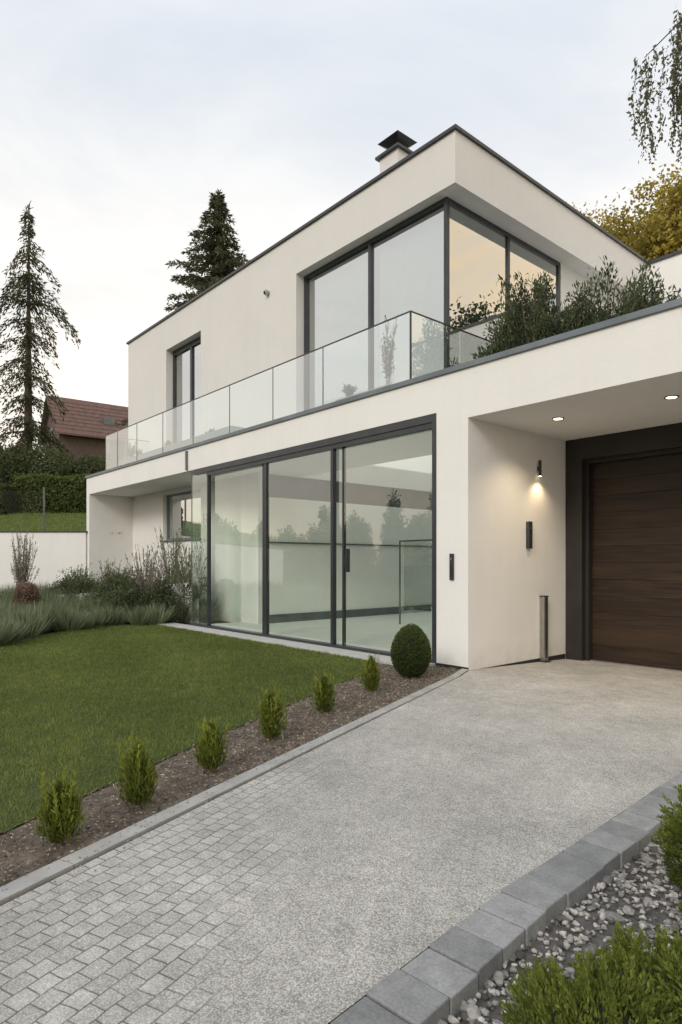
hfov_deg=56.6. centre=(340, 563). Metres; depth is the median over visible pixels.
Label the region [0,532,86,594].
wall
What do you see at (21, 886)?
driveway edging
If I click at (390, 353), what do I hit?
balcony plant
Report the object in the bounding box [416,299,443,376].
roller blinds
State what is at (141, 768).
conifer
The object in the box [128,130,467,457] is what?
front wall
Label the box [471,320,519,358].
roof juniper
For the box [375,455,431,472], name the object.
atrium walls
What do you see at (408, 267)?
corner window front
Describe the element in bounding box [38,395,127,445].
roof
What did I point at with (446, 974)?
paver kerb
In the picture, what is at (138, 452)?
balcony plant
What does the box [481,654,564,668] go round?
garage skirting
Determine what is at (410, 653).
topiary boxwood
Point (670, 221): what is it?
autumn tree
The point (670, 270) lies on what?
wing
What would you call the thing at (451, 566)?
intercom panel
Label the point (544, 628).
bollard light
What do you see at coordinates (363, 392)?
balcony planter
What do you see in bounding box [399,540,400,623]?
room partition frame
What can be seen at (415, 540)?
room partition rail
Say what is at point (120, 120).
sky
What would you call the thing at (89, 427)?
tile course
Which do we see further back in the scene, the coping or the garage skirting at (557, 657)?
the coping
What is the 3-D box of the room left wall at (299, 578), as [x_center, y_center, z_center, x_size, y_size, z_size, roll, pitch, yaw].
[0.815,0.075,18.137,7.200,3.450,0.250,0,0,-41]
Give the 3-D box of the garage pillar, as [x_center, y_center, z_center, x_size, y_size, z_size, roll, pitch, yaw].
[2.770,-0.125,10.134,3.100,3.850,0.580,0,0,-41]
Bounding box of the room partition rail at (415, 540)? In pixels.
[400,539,431,541]
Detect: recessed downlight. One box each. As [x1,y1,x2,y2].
[552,417,563,419]
[664,395,678,398]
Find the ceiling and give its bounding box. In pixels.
[452,199,618,296]
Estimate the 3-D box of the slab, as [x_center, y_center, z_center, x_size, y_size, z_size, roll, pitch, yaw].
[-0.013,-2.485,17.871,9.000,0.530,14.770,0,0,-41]
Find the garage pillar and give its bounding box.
[436,418,565,670]
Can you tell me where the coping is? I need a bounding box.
[0,531,87,531]
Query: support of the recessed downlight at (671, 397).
attached to the slab over garage
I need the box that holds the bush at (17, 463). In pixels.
[0,442,113,485]
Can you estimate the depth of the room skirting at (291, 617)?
17.42 m
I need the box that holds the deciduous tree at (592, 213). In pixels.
[566,201,614,228]
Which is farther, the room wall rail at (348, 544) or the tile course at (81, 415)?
the tile course at (81, 415)
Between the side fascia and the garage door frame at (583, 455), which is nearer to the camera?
the garage door frame at (583, 455)
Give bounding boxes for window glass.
[169,492,200,538]
[175,343,200,442]
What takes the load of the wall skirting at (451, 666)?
attached to the garage
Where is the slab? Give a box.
[87,377,435,496]
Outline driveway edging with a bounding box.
[0,668,468,905]
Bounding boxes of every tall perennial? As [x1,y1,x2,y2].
[57,564,95,593]
[97,557,133,587]
[104,560,131,588]
[124,545,160,586]
[131,560,174,606]
[151,525,188,583]
[168,539,206,605]
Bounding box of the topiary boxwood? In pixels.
[390,623,431,677]
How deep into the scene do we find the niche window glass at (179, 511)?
18.75 m
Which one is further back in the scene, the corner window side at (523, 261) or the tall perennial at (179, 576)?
the tall perennial at (179, 576)
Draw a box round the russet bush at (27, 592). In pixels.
[13,581,41,606]
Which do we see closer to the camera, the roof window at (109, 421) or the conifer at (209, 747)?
the conifer at (209, 747)
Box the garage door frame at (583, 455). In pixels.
[566,422,681,660]
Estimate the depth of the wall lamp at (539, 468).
10.00 m
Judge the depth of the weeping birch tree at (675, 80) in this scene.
8.72 m
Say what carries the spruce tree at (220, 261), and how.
on the hillside terrain at (84, 520)
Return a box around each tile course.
[48,403,127,414]
[49,407,125,417]
[51,400,127,411]
[51,411,121,420]
[52,415,117,423]
[56,419,127,428]
[56,423,124,431]
[56,427,127,435]
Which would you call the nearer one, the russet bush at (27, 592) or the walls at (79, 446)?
the russet bush at (27, 592)
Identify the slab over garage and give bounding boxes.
[436,306,681,440]
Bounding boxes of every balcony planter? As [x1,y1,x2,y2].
[119,426,243,465]
[335,384,390,400]
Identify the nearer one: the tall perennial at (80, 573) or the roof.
the tall perennial at (80, 573)
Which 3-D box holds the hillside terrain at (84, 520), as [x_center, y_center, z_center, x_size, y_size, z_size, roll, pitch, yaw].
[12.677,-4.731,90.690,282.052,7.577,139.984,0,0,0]
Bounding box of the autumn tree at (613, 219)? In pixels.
[589,182,678,302]
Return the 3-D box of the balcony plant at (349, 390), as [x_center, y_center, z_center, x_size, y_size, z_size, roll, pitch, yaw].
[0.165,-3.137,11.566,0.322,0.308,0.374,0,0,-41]
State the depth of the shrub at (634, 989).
1.94 m
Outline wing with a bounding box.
[647,253,681,302]
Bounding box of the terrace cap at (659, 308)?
[85,298,681,478]
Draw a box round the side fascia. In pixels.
[452,139,646,298]
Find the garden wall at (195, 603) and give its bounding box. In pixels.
[55,582,198,622]
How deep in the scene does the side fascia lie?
12.83 m
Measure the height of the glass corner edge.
3.630 m
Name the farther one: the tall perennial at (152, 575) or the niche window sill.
the niche window sill
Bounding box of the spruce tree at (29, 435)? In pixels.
[0,200,81,465]
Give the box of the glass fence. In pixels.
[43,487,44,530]
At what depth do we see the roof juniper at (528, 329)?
10.41 m
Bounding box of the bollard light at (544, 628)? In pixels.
[539,595,550,662]
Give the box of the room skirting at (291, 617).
[269,604,431,622]
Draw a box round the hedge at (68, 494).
[12,471,90,512]
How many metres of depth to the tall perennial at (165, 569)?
16.96 m
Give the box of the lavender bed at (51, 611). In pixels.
[0,580,219,645]
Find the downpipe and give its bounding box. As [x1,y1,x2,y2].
[185,451,187,469]
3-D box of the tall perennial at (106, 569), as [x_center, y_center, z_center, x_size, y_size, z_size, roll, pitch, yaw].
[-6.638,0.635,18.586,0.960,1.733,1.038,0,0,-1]
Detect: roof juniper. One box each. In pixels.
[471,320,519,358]
[483,270,587,346]
[539,301,608,337]
[562,252,674,328]
[613,270,681,316]
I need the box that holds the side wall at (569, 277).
[560,263,622,314]
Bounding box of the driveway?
[0,659,681,1023]
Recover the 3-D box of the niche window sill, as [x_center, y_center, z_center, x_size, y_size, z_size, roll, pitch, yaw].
[-4.729,-0.680,18.602,0.055,0.040,2.480,0,0,-41]
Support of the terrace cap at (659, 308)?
on the slab
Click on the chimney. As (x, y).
(397, 144)
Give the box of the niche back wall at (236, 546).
[133,473,261,623]
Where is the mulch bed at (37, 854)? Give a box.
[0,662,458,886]
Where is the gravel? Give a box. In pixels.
[437,836,681,1023]
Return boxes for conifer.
[30,766,89,844]
[113,730,158,807]
[193,716,231,771]
[257,685,288,739]
[310,668,337,712]
[356,654,380,691]
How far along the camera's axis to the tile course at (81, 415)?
47.40 m
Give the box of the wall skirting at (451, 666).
[436,663,467,674]
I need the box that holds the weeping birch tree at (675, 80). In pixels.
[626,5,681,163]
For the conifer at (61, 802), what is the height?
0.433 m
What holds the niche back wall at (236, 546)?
on the ground at (194, 746)
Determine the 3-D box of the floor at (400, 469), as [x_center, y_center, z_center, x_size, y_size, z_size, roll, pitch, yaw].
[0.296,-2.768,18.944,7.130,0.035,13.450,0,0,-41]
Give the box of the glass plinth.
[159,623,434,667]
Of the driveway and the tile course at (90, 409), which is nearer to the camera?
the driveway
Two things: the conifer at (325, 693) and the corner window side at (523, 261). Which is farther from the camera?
the corner window side at (523, 261)
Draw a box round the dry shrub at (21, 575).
[10,530,39,586]
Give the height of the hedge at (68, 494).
2.201 m
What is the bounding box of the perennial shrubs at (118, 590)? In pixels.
[44,566,206,622]
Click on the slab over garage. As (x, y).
(625, 376)
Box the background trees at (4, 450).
[0,440,44,460]
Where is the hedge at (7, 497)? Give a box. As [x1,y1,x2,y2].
[0,482,15,514]
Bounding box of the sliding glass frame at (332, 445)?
[190,413,435,663]
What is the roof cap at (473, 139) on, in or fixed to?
on the front wall at (241, 324)
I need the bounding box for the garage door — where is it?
[593,453,681,669]
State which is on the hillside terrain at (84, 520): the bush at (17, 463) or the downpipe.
the bush at (17, 463)
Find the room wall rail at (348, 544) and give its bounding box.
[269,542,431,546]
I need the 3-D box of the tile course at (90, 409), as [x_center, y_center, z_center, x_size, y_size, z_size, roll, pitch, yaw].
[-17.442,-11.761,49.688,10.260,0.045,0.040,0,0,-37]
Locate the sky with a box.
[0,0,681,458]
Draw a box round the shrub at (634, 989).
[483,919,681,1023]
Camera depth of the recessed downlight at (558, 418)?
8.93 m
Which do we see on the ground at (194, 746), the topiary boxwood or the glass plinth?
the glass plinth
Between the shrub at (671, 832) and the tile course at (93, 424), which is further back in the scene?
the tile course at (93, 424)
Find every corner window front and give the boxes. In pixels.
[308,247,367,408]
[373,205,443,388]
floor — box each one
[211,611,435,666]
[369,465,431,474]
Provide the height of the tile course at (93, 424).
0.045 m
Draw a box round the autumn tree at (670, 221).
[611,162,681,305]
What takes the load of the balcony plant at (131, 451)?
in the balcony planter at (205, 436)
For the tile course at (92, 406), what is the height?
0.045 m
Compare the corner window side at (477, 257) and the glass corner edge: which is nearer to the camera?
the corner window side at (477, 257)
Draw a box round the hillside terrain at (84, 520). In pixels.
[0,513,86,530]
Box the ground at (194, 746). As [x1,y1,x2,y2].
[0,677,648,1023]
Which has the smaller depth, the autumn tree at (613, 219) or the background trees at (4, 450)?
the autumn tree at (613, 219)
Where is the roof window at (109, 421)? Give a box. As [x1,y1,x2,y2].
[102,417,114,424]
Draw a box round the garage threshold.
[590,659,681,671]
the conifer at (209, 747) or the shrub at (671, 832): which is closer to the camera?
the shrub at (671, 832)
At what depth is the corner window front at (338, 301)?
13.77 m
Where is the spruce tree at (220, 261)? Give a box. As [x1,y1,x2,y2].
[116,188,249,426]
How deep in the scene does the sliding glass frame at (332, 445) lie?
11.21 m
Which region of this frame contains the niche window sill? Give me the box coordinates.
[163,538,200,541]
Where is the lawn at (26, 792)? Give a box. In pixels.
[0,625,379,833]
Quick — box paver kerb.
[330,771,681,1023]
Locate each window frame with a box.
[167,489,200,539]
[173,336,200,443]
[304,197,559,410]
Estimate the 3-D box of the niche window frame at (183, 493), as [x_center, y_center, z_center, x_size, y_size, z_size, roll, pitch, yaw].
[-4.591,-1.400,18.721,0.060,1.400,2.400,0,0,-41]
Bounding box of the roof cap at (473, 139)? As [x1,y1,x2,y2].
[126,124,681,344]
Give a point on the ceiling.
(521, 239)
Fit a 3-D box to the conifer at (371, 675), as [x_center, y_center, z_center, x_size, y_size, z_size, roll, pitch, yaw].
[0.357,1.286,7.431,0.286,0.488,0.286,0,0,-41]
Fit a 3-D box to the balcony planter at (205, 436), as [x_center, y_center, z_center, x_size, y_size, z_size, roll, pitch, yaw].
[-4.450,-2.950,16.927,0.450,0.340,6.500,0,0,-41]
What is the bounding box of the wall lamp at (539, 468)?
[537,460,541,476]
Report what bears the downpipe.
attached to the slab
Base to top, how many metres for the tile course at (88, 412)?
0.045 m
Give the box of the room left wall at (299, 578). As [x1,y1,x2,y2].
[269,497,431,614]
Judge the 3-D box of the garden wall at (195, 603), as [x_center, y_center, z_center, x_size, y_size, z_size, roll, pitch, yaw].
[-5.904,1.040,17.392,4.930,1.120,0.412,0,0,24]
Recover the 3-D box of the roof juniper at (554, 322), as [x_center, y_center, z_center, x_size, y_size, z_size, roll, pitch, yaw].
[3.813,-3.409,10.461,1.414,1.824,1.494,0,0,-41]
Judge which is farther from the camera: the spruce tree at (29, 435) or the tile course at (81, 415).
the tile course at (81, 415)
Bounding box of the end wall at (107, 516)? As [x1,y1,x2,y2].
[87,494,132,582]
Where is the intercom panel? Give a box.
[449,554,453,579]
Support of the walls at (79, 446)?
on the hillside terrain at (84, 520)
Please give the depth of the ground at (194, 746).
4.02 m
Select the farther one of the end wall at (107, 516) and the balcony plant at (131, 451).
the end wall at (107, 516)
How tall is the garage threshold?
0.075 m
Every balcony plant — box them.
[127,442,135,456]
[134,449,142,454]
[342,383,357,396]
[380,315,397,383]
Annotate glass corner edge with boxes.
[191,472,191,622]
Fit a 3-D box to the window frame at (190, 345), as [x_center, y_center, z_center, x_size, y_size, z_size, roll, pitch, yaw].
[-4.482,-4.689,18.881,0.085,3.778,2.196,0,0,-41]
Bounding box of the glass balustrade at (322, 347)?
[105,310,492,469]
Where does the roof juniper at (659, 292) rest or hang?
on the slab over garage
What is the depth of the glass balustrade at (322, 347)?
11.50 m
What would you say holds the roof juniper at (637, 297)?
on the slab over garage
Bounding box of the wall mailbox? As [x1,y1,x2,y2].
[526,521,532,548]
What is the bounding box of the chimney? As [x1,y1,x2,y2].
[375,130,416,172]
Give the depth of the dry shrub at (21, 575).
16.69 m
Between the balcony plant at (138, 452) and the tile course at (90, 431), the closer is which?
the balcony plant at (138, 452)
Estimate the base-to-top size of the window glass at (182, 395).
3.620 m
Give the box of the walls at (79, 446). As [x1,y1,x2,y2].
[45,414,127,470]
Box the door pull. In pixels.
[345,549,349,571]
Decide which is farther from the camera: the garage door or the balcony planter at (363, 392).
the balcony planter at (363, 392)
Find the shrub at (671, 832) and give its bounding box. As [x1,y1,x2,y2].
[648,784,681,919]
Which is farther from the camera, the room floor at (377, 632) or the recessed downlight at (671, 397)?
the room floor at (377, 632)
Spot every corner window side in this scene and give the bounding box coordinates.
[450,205,505,366]
[510,239,556,317]
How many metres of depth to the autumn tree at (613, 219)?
27.08 m
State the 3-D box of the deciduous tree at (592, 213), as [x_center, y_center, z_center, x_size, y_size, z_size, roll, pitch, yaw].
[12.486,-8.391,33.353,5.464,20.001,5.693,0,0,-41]
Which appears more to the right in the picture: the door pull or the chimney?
the chimney

